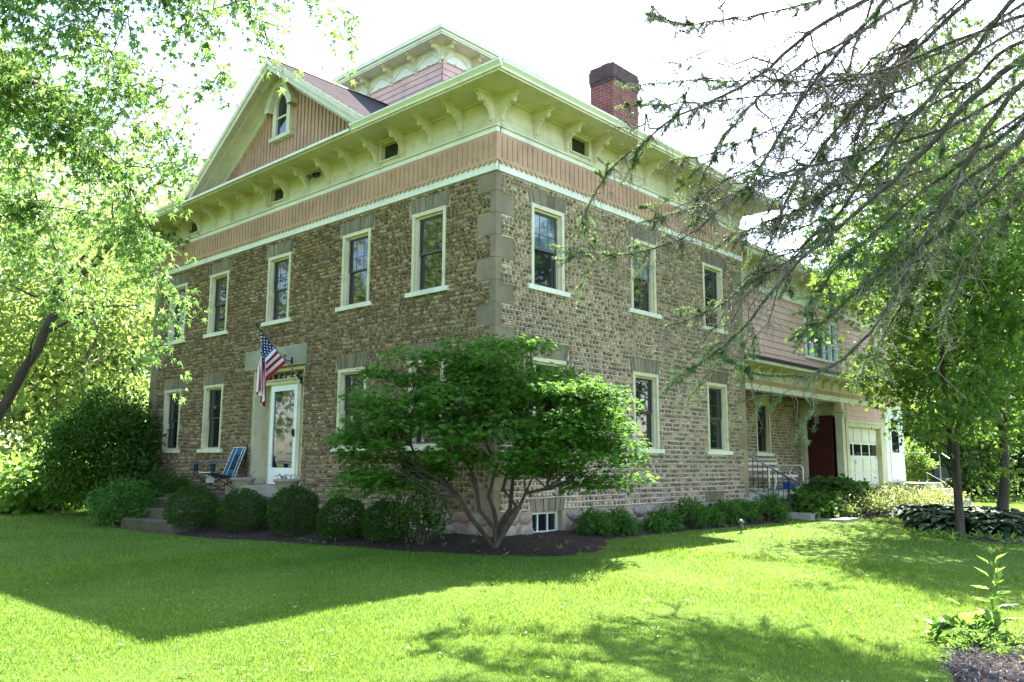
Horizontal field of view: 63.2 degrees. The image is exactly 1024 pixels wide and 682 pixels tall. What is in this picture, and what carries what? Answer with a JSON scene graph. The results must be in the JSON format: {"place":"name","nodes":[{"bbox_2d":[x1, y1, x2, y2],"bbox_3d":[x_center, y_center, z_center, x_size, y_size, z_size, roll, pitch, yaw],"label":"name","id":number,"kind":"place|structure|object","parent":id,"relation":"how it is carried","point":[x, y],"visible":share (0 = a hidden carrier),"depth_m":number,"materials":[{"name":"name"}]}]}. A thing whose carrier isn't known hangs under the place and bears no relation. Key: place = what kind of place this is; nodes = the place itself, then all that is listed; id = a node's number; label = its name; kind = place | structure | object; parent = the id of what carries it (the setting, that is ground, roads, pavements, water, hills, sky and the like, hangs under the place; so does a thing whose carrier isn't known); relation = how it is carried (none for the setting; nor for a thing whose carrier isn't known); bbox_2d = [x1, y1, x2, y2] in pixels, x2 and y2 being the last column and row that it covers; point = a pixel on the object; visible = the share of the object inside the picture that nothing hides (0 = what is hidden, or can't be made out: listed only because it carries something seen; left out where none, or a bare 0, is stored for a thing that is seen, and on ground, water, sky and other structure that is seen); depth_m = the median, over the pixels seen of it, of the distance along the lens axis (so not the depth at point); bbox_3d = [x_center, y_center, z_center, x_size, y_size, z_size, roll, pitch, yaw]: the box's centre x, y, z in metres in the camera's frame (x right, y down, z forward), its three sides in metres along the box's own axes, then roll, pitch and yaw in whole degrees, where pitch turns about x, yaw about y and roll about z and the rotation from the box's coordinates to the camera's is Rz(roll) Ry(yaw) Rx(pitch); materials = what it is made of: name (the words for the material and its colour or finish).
{"place":"outdoors","nodes":[
{"label":"outdoors","id":0,"kind":"place"},
{"bbox_2d":[0,482,1023,681],"bbox_3d":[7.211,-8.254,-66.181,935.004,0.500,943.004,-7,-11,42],"label":"lawn","id":1,"kind":"structure","parent":0,"point":[607,549],"depth_m":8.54,"materials":[{"name":"plant"}]},
{"bbox_2d":[0,144,81,446],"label":"woodland tree","id":2,"kind":"object","parent":1,"relation":"on","point":[13,293],"visible":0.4,"depth_m":32.44,"materials":[{"name":"green plant"}]},
{"bbox_2d":[0,437,100,508],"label":"broadleaf bush","id":3,"kind":"object","parent":1,"relation":"on","point":[19,456],"visible":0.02,"depth_m":22.61,"materials":[{"name":"green plant"}]},
{"bbox_2d":[0,449,108,514],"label":"broadleaf bush","id":4,"kind":"object","parent":1,"relation":"on","point":[22,485],"visible":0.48,"depth_m":20.35,"materials":[{"name":"green plant"}]},
{"bbox_2d":[0,46,110,427],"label":"woodland tree","id":5,"kind":"object","parent":1,"relation":"on","point":[17,145],"visible":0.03,"depth_m":41.49,"materials":[{"name":"green plant"}]},
{"bbox_2d":[0,398,113,463],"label":"undergrowth","id":6,"kind":"object","parent":1,"relation":"on","point":[12,440],"visible":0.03,"depth_m":31.52,"materials":[{"name":"green plant"}]},
{"bbox_2d":[0,250,151,451],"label":"woodland tree","id":7,"kind":"object","parent":1,"relation":"on","point":[102,361],"visible":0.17,"depth_m":37.85,"materials":[{"name":"green plant"}]},
{"bbox_2d":[0,176,151,433],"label":"woodland tree","id":8,"kind":"object","parent":1,"relation":"on","point":[86,326],"visible":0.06,"depth_m":42.51,"materials":[{"name":"green plant"}]},
{"bbox_2d":[0,154,155,433],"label":"woodland tree","id":9,"kind":"object","parent":1,"relation":"on","point":[83,364],"visible":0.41,"depth_m":32.41,"materials":[{"name":"green plant"}]},
{"bbox_2d":[7,373,174,515],"bbox_3d":[-9.804,2.539,20.098,3.994,3.640,3.829,2,-8,-10],"label":"corner shrub","id":10,"kind":"object","parent":1,"relation":"on","point":[125,429],"visible":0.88,"depth_m":19.57,"materials":[{"name":"green plant"}]},
{"bbox_2d":[0,59,206,421],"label":"leaning tree","id":11,"kind":"object","parent":1,"relation":"on","point":[12,391],"visible":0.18,"depth_m":21.57,"materials":[{"name":"green plant"}]},
{"bbox_2d":[19,149,187,424],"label":"woodland tree","id":12,"kind":"object","parent":1,"relation":"on","point":[134,367],"visible":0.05,"depth_m":41.46,"materials":[{"name":"green plant"}]},
{"bbox_2d":[121,517,198,534],"bbox_3d":[-6.649,3.478,15.660,2.199,0.225,0.532,-7,-11,42],"label":"stone step","id":13,"kind":"object","parent":1,"relation":"on","point":[156,525],"visible":0.67,"depth_m":15.32,"materials":[{"name":"grey stone"}]},
{"bbox_2d":[138,507,206,524],"bbox_3d":[-6.687,3.434,16.316,1.939,0.287,0.542,-7,-11,42],"label":"stone step","id":14,"kind":"object","parent":13,"relation":"on","point":[156,513],"visible":0.27,"depth_m":16.19,"materials":[{"name":"grey stone"}]},
{"bbox_2d":[0,0,362,404],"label":"silver maple","id":15,"kind":"object","parent":1,"relation":"on","point":[52,99],"visible":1,"depth_m":6.21,"materials":[{"name":"green plant"}]},
{"bbox_2d":[164,484,314,527],"bbox_3d":[-5.501,3.331,16.976,4.019,0.784,1.478,-7,-11,42],"label":"stone stoop","id":16,"kind":"object","parent":1,"relation":"on","point":[267,490],"visible":0.2,"depth_m":16.30,"materials":[{"name":"concrete"}]},
{"bbox_2d":[192,446,247,493],"bbox_3d":[-6.117,2.704,17.458,0.820,1.001,0.965,-7,-11,42],"label":"camp chair","id":17,"kind":"object","parent":16,"relation":"on","point":[234,461],"visible":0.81,"depth_m":17.57,"materials":[{"name":"blue fabric"}]},
{"bbox_2d":[230,470,255,488],"bbox_3d":[-5.593,2.939,17.299,0.520,0.494,0.520,-7,-11,42],"label":"stone urn","id":18,"kind":"object","parent":16,"relation":"on","point":[237,482],"visible":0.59,"depth_m":17.13,"materials":[{"name":"stone"}]},
{"bbox_2d":[273,472,301,497],"bbox_3d":[-4.283,2.737,15.833,0.528,0.481,0.520,-7,-11,42],"label":"stone urn","id":19,"kind":"object","parent":16,"relation":"on","point":[283,483],"visible":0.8,"depth_m":15.66,"materials":[{"name":"stone"}]},
{"bbox_2d":[96,515,794,556],"bbox_3d":[-1.665,3.438,15.153,14.928,0.242,7.860,0,-8,5],"label":"mulch bed","id":20,"kind":"object","parent":1,"relation":"on","point":[545,544],"visible":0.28,"depth_m":12.75,"materials":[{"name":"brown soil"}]},
{"bbox_2d":[81,468,165,527],"bbox_3d":[-7.933,3.236,16.933,2.124,1.321,1.660,-7,-11,42],"label":"peony","id":21,"kind":"object","parent":20,"relation":"on","point":[130,507],"visible":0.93,"depth_m":16.69,"materials":[{"name":"green plant"}]},
{"bbox_2d":[132,460,199,497],"bbox_3d":[-7.845,3.376,18.753,2.699,1.366,1.471,-7,-11,42],"label":"hedge","id":22,"kind":"object","parent":20,"relation":"on","point":[178,483],"visible":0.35,"depth_m":18.36,"materials":[{"name":"green plant"}]},
{"bbox_2d":[162,484,220,529],"bbox_3d":[-5.826,3.077,15.202,1.031,0.916,1.067,-7,-11,42],"label":"boxwood","id":23,"kind":"object","parent":20,"relation":"on","point":[191,491],"visible":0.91,"depth_m":15.00,"materials":[{"name":"green plant"}]},
{"bbox_2d":[215,487,267,532],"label":"boxwood","id":24,"kind":"object","parent":20,"relation":"on","point":[226,502],"visible":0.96,"depth_m":14.54,"materials":[{"name":"green plant"}]},
{"bbox_2d":[264,484,319,535],"bbox_3d":[-3.674,2.865,13.985,0.960,0.943,0.979,-7,-11,42],"label":"boxwood","id":25,"kind":"object","parent":20,"relation":"on","point":[313,501],"visible":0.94,"depth_m":13.80,"materials":[{"name":"green plant"}]},
{"bbox_2d":[315,495,365,540],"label":"boxwood","id":26,"kind":"object","parent":20,"relation":"on","point":[331,505],"visible":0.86,"depth_m":12.95,"materials":[{"name":"green plant"}]},
{"bbox_2d":[360,497,409,542],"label":"boxwood","id":27,"kind":"object","parent":20,"relation":"on","point":[367,521],"visible":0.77,"depth_m":12.50,"materials":[{"name":"green plant"}]},
{"bbox_2d":[385,476,453,543],"bbox_3d":[-1.328,2.513,12.346,1.083,1.116,1.077,-1,-9,11],"label":"bush","id":28,"kind":"object","parent":20,"relation":"on","point":[432,517],"visible":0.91,"depth_m":12.22,"materials":[{"name":"green plant"}]},
{"bbox_2d":[321,331,658,547],"bbox_3d":[-0.310,1.383,11.760,4.790,3.114,2.327,0,-8,2],"label":"japanese maple","id":29,"kind":"object","parent":20,"relation":"on","point":[568,431],"visible":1,"depth_m":11.54,"materials":[{"name":"green plant"}]},
{"bbox_2d":[570,504,617,536],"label":"border plant","id":30,"kind":"object","parent":20,"relation":"on","point":[590,523],"visible":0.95,"depth_m":13.65,"materials":[{"name":"green plant"}]},
{"bbox_2d":[603,505,640,535],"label":"border plant","id":31,"kind":"object","parent":20,"relation":"on","point":[626,522],"visible":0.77,"depth_m":13.97,"materials":[{"name":"green plant"}]},
{"bbox_2d":[273,525,1023,554],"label":"seedlings","id":32,"kind":"object","parent":20,"relation":"on","point":[937,533],"visible":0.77,"depth_m":15.49,"materials":[{"name":"green plant"}]},
{"bbox_2d":[638,513,671,533],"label":"border plant","id":33,"kind":"object","parent":20,"relation":"on","point":[655,523],"visible":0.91,"depth_m":14.62,"materials":[{"name":"green plant"}]},
{"bbox_2d":[646,505,685,530],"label":"border plant","id":34,"kind":"object","parent":20,"relation":"on","point":[676,523],"visible":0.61,"depth_m":15.03,"materials":[{"name":"green plant"}]},
{"bbox_2d":[666,495,711,528],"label":"border plant","id":35,"kind":"object","parent":20,"relation":"on","point":[697,514],"visible":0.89,"depth_m":15.64,"materials":[{"name":"green plant"}]},
{"bbox_2d":[695,503,727,526],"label":"border plant","id":36,"kind":"object","parent":20,"relation":"on","point":[716,518],"visible":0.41,"depth_m":16.05,"materials":[{"name":"green plant"}]},
{"bbox_2d":[707,496,749,523],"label":"border plant","id":37,"kind":"object","parent":20,"relation":"on","point":[732,511],"visible":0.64,"depth_m":16.70,"materials":[{"name":"green plant"}]},
{"bbox_2d":[730,497,765,522],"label":"border plant","id":38,"kind":"object","parent":20,"relation":"on","point":[749,506],"visible":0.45,"depth_m":17.17,"materials":[{"name":"green plant"}]},
{"bbox_2d":[749,490,792,521],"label":"border plant","id":39,"kind":"object","parent":20,"relation":"on","point":[774,502],"visible":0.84,"depth_m":17.72,"materials":[{"name":"green plant"}]},
{"bbox_2d":[2,509,1018,681],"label":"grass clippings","id":40,"kind":"object","parent":1,"relation":"on","point":[461,617],"depth_m":7.31,"materials":[{"name":"green plant"}]},
{"bbox_2d":[0,524,1020,681],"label":"lawn weeds","id":41,"kind":"object","parent":1,"relation":"on","point":[333,656],"visible":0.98,"depth_m":7.19,"materials":[{"name":"green plant"}]},
{"bbox_2d":[135,23,916,537],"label":"cobblestone house","id":42,"kind":"structure","parent":1,"relation":"on","point":[439,199],"depth_m":16.66,"materials":[{"name":"stone"}]},
{"bbox_2d":[157,389,181,452],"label":"window","id":43,"kind":"structure","parent":42,"relation":"in","point":[172,409],"depth_m":20.60,"materials":[{"name":"beige paint"}]},
{"bbox_2d":[163,282,187,344],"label":"window","id":44,"kind":"structure","parent":42,"relation":"in","point":[183,287],"depth_m":20.99,"materials":[{"name":"glass"}]},
{"bbox_2d":[196,383,223,452],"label":"window","id":45,"kind":"structure","parent":42,"relation":"in","point":[213,394],"depth_m":19.23,"materials":[{"name":"beige paint"}]},
{"bbox_2d":[203,270,229,337],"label":"window","id":46,"kind":"structure","parent":42,"relation":"in","point":[219,284],"depth_m":19.63,"materials":[{"name":"glass"}]},
{"bbox_2d":[261,251,291,326],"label":"window","id":47,"kind":"structure","parent":42,"relation":"in","point":[278,282],"depth_m":17.89,"materials":[{"name":"glass"}]},
{"bbox_2d":[269,185,284,204],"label":"attic window","id":48,"kind":"structure","parent":42,"relation":"in","point":[276,193],"depth_m":18.33,"materials":[{"name":"beige paint"}]},
{"bbox_2d":[255,322,302,406],"bbox_3d":[-4.584,0.500,16.395,0.235,1.641,1.082,-7,-11,42],"label":"flag","id":49,"kind":"object","parent":42,"relation":"attached to","point":[272,361],"visible":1,"depth_m":16.23,"materials":[{"name":"multicoloured fabric"}]},
{"bbox_2d":[264,78,297,143],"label":"gable window","id":50,"kind":"structure","parent":42,"relation":"in","point":[281,107],"depth_m":18.27,"materials":[{"name":"beige paint"}]},
{"bbox_2d":[267,384,298,483],"bbox_3d":[-4.761,1.940,17.264,0.980,2.040,0.102,-7,-11,42],"label":"storm door","id":51,"kind":"structure","parent":42,"relation":"in","point":[284,399],"depth_m":17.29,"materials":[{"name":"white paint"}]},
{"bbox_2d":[330,366,366,450],"bbox_3d":[-2.976,1.279,15.558,1.100,1.550,0.180,-7,-11,42],"label":"window","id":52,"kind":"structure","parent":42,"relation":"in","point":[347,379],"depth_m":15.77,"materials":[{"name":"beige paint"}]},
{"bbox_2d":[335,227,372,311],"bbox_3d":[-2.963,-1.353,15.944,1.100,1.510,0.180,-7,-11,42],"label":"window","id":53,"kind":"structure","parent":42,"relation":"in","point":[356,249],"depth_m":16.06,"materials":[{"name":"beige paint"}]},
{"bbox_2d":[379,139,399,163],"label":"attic window","id":54,"kind":"structure","parent":42,"relation":"in","point":[388,150],"depth_m":15.71,"materials":[{"name":"glass"}]},
{"bbox_2d":[401,359,443,450],"bbox_3d":[-1.447,1.082,14.162,1.100,1.550,0.180,-7,-11,42],"label":"window","id":55,"kind":"structure","parent":42,"relation":"in","point":[423,442],"depth_m":14.23,"materials":[{"name":"beige paint"}]},
{"bbox_2d":[405,205,449,298],"bbox_3d":[-1.434,-1.550,14.548,1.100,1.510,0.180,-7,-11,42],"label":"window","id":56,"kind":"structure","parent":42,"relation":"in","point":[428,256],"depth_m":14.65,"materials":[{"name":"glass"}]},
{"bbox_2d":[532,511,557,532],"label":"basement window","id":57,"kind":"structure","parent":42,"relation":"in","point":[545,521],"depth_m":13.84,"materials":[{"name":"white paint"}]},
{"bbox_2d":[526,202,570,297],"bbox_3d":[0.596,-1.562,14.397,0.180,1.510,1.100,-7,-11,42],"label":"window","id":58,"kind":"structure","parent":42,"relation":"in","point":[548,225],"depth_m":14.50,"materials":[{"name":"beige paint"}]},
{"bbox_2d":[532,356,565,435],"bbox_3d":[0.589,1.033,14.053,0.134,1.465,0.880,-7,-11,42],"label":"window","id":59,"kind":"structure","parent":42,"relation":"in","point":[541,361],"depth_m":14.13,"materials":[{"name":"beige paint"}]},
{"bbox_2d":[570,134,590,159],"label":"attic window","id":60,"kind":"structure","parent":42,"relation":"in","point":[579,145],"depth_m":15.47,"materials":[{"name":"glass"}]},
{"bbox_2d":[628,237,661,318],"bbox_3d":[2.582,-1.240,16.527,0.180,1.510,1.100,-7,-11,42],"label":"window","id":61,"kind":"structure","parent":42,"relation":"in","point":[645,303],"depth_m":16.67,"materials":[{"name":"glass"}]},
{"bbox_2d":[630,371,664,452],"bbox_3d":[2.576,1.393,16.149,0.180,1.550,1.100,-7,-11,42],"label":"window","id":62,"kind":"structure","parent":42,"relation":"in","point":[646,385],"depth_m":16.32,"materials":[{"name":"beige paint"}]},
{"bbox_2d":[701,262,727,334],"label":"window","id":63,"kind":"structure","parent":42,"relation":"in","point":[712,286],"depth_m":18.67,"materials":[{"name":"glass"}]},
{"bbox_2d":[706,382,733,454],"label":"window","id":64,"kind":"structure","parent":42,"relation":"in","point":[718,432],"depth_m":18.33,"materials":[{"name":"beige paint"}]},
{"bbox_2d":[755,401,774,455],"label":"window","id":65,"kind":"structure","parent":42,"relation":"in","point":[763,441],"depth_m":23.81,"materials":[{"name":"beige paint"}]},
{"bbox_2d":[748,454,799,510],"bbox_3d":[6.019,3.352,19.190,1.301,1.529,0.044,-7,-11,41],"label":"iron handrail","id":66,"kind":"object","parent":42,"relation":"on","point":[780,473],"visible":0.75,"depth_m":19.21,"materials":[{"name":"black metal"}]},
{"bbox_2d":[748,459,803,489],"bbox_3d":[7.102,3.624,22.692,0.844,0.821,2.144,-7,-11,42],"label":"glider bench","id":67,"kind":"object","parent":42,"relation":"on","point":[769,469],"visible":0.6,"depth_m":22.79,"materials":[{"name":"white metal"}]},
{"bbox_2d":[803,315,837,364],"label":"picture window","id":68,"kind":"structure","parent":42,"relation":"in","point":[818,355],"depth_m":23.93,"materials":[{"name":"white paint"}]},
{"bbox_2d":[807,416,834,481],"bbox_3d":[9.162,3.281,24.741,0.127,2.090,0.860,6,-10,-33],"label":"porch door","id":69,"kind":"structure","parent":42,"relation":"in","point":[821,446],"depth_m":24.74,"materials":[{"name":"red wood"}]},
{"bbox_2d":[849,427,879,494],"bbox_3d":[10.767,3.815,25.608,0.082,2.280,2.650,-7,-11,42],"label":"garage door","id":70,"kind":"structure","parent":42,"relation":"in","point":[863,451],"depth_m":25.76,"materials":[{"name":"white wood"}]},
{"bbox_2d":[884,409,905,481],"bbox_3d":[12.657,3.785,27.475,0.220,3.100,1.680,-7,-11,42],"label":"back door","id":71,"kind":"structure","parent":42,"relation":"in","point":[895,448],"depth_m":27.36,"materials":[{"name":"white paint"}]},
{"bbox_2d":[549,0,1023,445],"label":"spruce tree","id":72,"kind":"object","parent":1,"relation":"on","point":[883,79],"visible":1,"depth_m":9.74,"materials":[{"name":"green plant"}]},
{"bbox_2d":[769,179,918,369],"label":"woodland tree","id":73,"kind":"object","parent":1,"relation":"on","point":[818,264],"visible":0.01,"depth_m":58.47,"materials":[{"name":"green plant"}]},
{"bbox_2d":[844,506,897,518],"bbox_3d":[9.281,4.502,21.938,2.013,0.169,6.850,-7,-11,42],"label":"mulch bed","id":74,"kind":"object","parent":1,"relation":"on","point":[866,517],"visible":0.13,"depth_m":20.35,"materials":[{"name":"brown soil"}]},
{"bbox_2d":[780,485,851,519],"bbox_3d":[6.981,3.888,19.447,1.707,1.027,1.622,7,-10,-37],"label":"leafy bush","id":75,"kind":"object","parent":74,"relation":"on","point":[825,505],"visible":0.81,"depth_m":19.07,"materials":[{"name":"green plant"}]},
{"bbox_2d":[797,473,878,515],"bbox_3d":[8.256,3.981,21.357,2.312,1.171,2.295,-7,-11,42],"label":"leafy bush","id":76,"kind":"object","parent":74,"relation":"on","point":[829,485],"visible":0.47,"depth_m":21.06,"materials":[{"name":"green plant"}]},
{"bbox_2d":[834,491,865,518],"bbox_3d":[7.783,3.973,19.790,1.359,0.802,1.134,-7,-11,42],"label":"spirea","id":77,"kind":"object","parent":74,"relation":"on","point":[845,505],"visible":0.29,"depth_m":19.65,"materials":[{"name":"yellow plant"}]},
{"bbox_2d":[835,481,898,518],"bbox_3d":[8.614,3.928,20.585,1.707,0.958,1.549,3,-9,-18],"label":"spirea","id":78,"kind":"object","parent":74,"relation":"on","point":[878,503],"visible":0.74,"depth_m":20.44,"materials":[{"name":"yellow plant"}]},
{"bbox_2d":[859,475,940,512],"bbox_3d":[9.700,4.007,21.561,1.828,1.072,2.324,1,-8,-6],"label":"spirea","id":79,"kind":"object","parent":74,"relation":"on","point":[905,498],"visible":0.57,"depth_m":21.30,"materials":[{"name":"yellow plant"}]},
{"bbox_2d":[904,439,938,481],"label":"bright bush","id":80,"kind":"object","parent":1,"relation":"on","point":[918,462],"visible":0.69,"depth_m":28.56,"materials":[{"name":"green plant"}]},
{"bbox_2d":[886,482,970,505],"bbox_3d":[13.264,4.908,26.481,1.993,0.800,1.865,-7,-11,42],"label":"back stoop","id":81,"kind":"object","parent":1,"relation":"on","point":[923,484],"visible":0.23,"depth_m":26.15,"materials":[{"name":"concrete"}]},
{"bbox_2d":[924,467,951,487],"bbox_3d":[14.621,4.937,28.683,0.594,1.170,1.560,0,-8,3],"label":"barbecue grill","id":82,"kind":"object","parent":1,"relation":"on","point":[944,474],"visible":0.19,"depth_m":28.34,"materials":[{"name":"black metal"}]},
{"bbox_2d":[899,344,1018,500],"bbox_3d":[18.726,3.515,39.951,8.204,9.581,10.087,8,-11,-43],"label":"woodland tree","id":83,"kind":"object","parent":1,"relation":"on","point":[972,496],"visible":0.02,"depth_m":37.27,"materials":[{"name":"green plant"}]},
{"bbox_2d":[901,362,1023,501],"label":"woodland tree","id":84,"kind":"object","parent":1,"relation":"on","point":[975,461],"visible":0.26,"depth_m":34.75,"materials":[{"name":"green plant"}]},
{"bbox_2d":[932,525,1023,543],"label":"mulch bed","id":85,"kind":"object","parent":1,"relation":"on","point":[1020,541],"visible":0.06,"depth_m":15.83,"materials":[{"name":"brown soil"}]},
{"bbox_2d":[784,12,1023,536],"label":"maple tree","id":86,"kind":"object","parent":85,"relation":"on","point":[988,321],"visible":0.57,"depth_m":15.96,"materials":[{"name":"green plant"}]},
{"bbox_2d":[886,503,945,519],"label":"hosta","id":87,"kind":"object","parent":85,"relation":"on","point":[900,510],"visible":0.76,"depth_m":20.18,"materials":[{"name":"green plant"}]},
{"bbox_2d":[820,43,1023,511],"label":"maple tree","id":88,"kind":"object","parent":85,"relation":"on","point":[1003,498],"visible":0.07,"depth_m":21.72,"materials":[{"name":"green plant"}]},
{"bbox_2d":[893,480,952,510],"bbox_3d":[10.815,4.219,22.218,1.551,1.026,1.676,-7,-11,42],"label":"spirea","id":89,"kind":"object","parent":85,"relation":"on","point":[927,497],"visible":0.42,"depth_m":22.11,"materials":[{"name":"yellow plant"}]},
{"bbox_2d":[902,510,980,530],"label":"hosta","id":90,"kind":"object","parent":85,"relation":"on","point":[916,517],"visible":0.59,"depth_m":17.73,"materials":[{"name":"green plant"}]},
{"bbox_2d":[919,479,973,510],"bbox_3d":[11.944,4.354,23.072,1.672,1.052,1.699,-7,-11,42],"label":"spirea","id":91,"kind":"object","parent":85,"relation":"on","point":[939,494],"visible":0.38,"depth_m":23.08,"materials":[{"name":"yellow plant"}]},
{"bbox_2d":[912,515,994,533],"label":"hosta","id":92,"kind":"object","parent":85,"relation":"on","point":[935,519],"visible":0.74,"depth_m":16.85,"materials":[{"name":"green plant"}]},
{"bbox_2d":[955,520,1023,537],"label":"hosta","id":93,"kind":"object","parent":85,"relation":"on","point":[1006,530],"visible":0.88,"depth_m":16.24,"materials":[{"name":"green plant"}]},
{"bbox_2d":[970,512,1023,532],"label":"hosta","id":94,"kind":"object","parent":85,"relation":"on","point":[989,516],"visible":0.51,"depth_m":17.23,"materials":[{"name":"green plant"}]},
{"bbox_2d":[934,635,1023,681],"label":"mulch bed","id":95,"kind":"object","parent":1,"relation":"on","point":[1001,661],"visible":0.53,"depth_m":6.03,"materials":[{"name":"brown wood"}]},
{"bbox_2d":[918,597,1019,647],"bbox_3d":[3.744,2.441,6.875,0.674,0.605,0.684,4,-9,-21],"label":"weed","id":96,"kind":"object","parent":95,"relation":"on","point":[946,625],"visible":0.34,"depth_m":6.79,"materials":[{"name":"green plant"}]},
{"bbox_2d":[927,619,1023,657],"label":"weed","id":97,"kind":"object","parent":95,"relation":"on","point":[988,639],"visible":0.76,"depth_m":6.49,"materials":[{"name":"green plant"}]},
{"bbox_2d":[971,547,1022,635],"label":"tall weed","id":98,"kind":"object","parent":95,"relation":"on","point":[996,575],"visible":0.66,"depth_m":6.96,"materials":[{"name":"green plant"}]},
{"bbox_2d":[935,330,1023,495],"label":"woodland tree","id":99,"kind":"object","parent":1,"relation":"on","point":[1021,457],"visible":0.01,"depth_m":44.02,"materials":[{"name":"green plant"}]},
{"bbox_2d":[950,449,1023,494],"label":"undergrowth","id":100,"kind":"object","parent":1,"relation":"on","point":[1021,483],"visible":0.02,"depth_m":46.67,"materials":[{"name":"green plant"}]},
{"bbox_2d":[0,0,1023,455],"label":"sky","id":101,"kind":"structure","parent":0,"point":[561,41],"materials":[{"name":"white"}]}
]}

